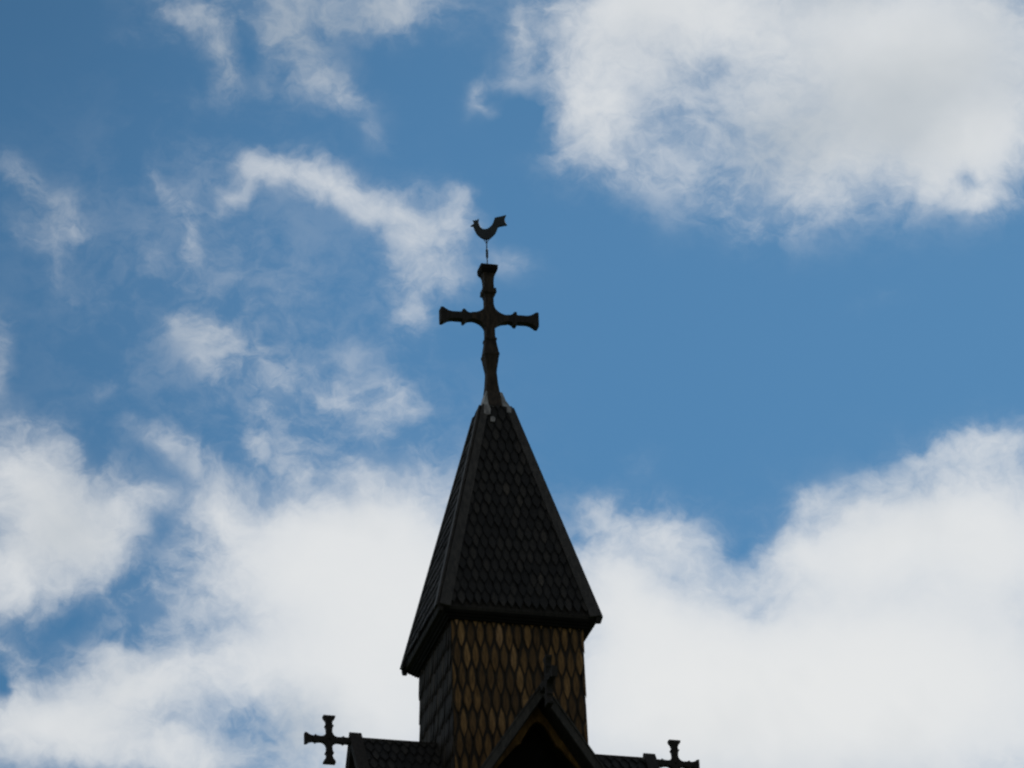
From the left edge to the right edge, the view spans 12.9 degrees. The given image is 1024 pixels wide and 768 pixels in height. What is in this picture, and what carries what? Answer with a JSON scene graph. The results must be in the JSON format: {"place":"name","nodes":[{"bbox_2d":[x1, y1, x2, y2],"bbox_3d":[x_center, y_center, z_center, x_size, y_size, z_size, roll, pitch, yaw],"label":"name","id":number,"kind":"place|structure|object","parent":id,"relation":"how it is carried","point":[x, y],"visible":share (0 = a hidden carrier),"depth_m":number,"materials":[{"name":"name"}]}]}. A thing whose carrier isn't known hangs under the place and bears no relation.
{"place":"outdoors","nodes":[
{"label":"outdoors","id":0,"kind":"place"},
{"bbox_2d":[345,391,659,767],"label":"stave church","id":1,"kind":"structure","parent":0,"point":[507,603],"depth_m":59.67,"materials":[{"name":"brown wood"}]},
{"bbox_2d":[304,715,350,764],"bbox_3d":[-2.409,4.645,59.224,0.613,0.670,0.080,5,-28,-13],"label":"ridge cross","id":2,"kind":"object","parent":1,"relation":"attached to","point":[329,739],"visible":1,"depth_m":59.18,"materials":[{"name":"brown wood"}]},
{"bbox_2d":[439,263,538,405],"bbox_3d":[-0.295,-0.629,62.569,1.398,2.288,0.343,5,-28,-13],"label":"spire cross","id":3,"kind":"object","parent":1,"relation":"on","point":[488,318],"visible":1,"depth_m":62.66,"materials":[{"name":"brown wood"}]},
{"bbox_2d":[470,215,506,263],"bbox_3d":[-0.316,-1.978,63.328,0.514,0.851,0.040,-1,-28,-1],"label":"weathercock","id":4,"kind":"object","parent":3,"relation":"on","point":[488,233],"visible":1,"depth_m":63.40,"materials":[{"name":"black metal"}]},
{"bbox_2d":[540,654,557,707],"bbox_3d":[0.468,3.772,57.737,0.080,0.670,0.613,5,-28,-13],"label":"ridge cross","id":5,"kind":"object","parent":1,"relation":"attached to","point":[550,672],"visible":1,"depth_m":57.66,"materials":[{"name":"brown wood"}]},
{"bbox_2d":[657,739,699,767],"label":"ridge cross","id":6,"kind":"object","parent":1,"relation":"attached to","point":[674,761],"visible":1,"depth_m":60.31,"materials":[{"name":"brown wood"}]},
{"bbox_2d":[0,0,1023,767],"label":"sky","id":7,"kind":"structure","parent":0,"point":[766,396],"materials":[{"name":"blue"}]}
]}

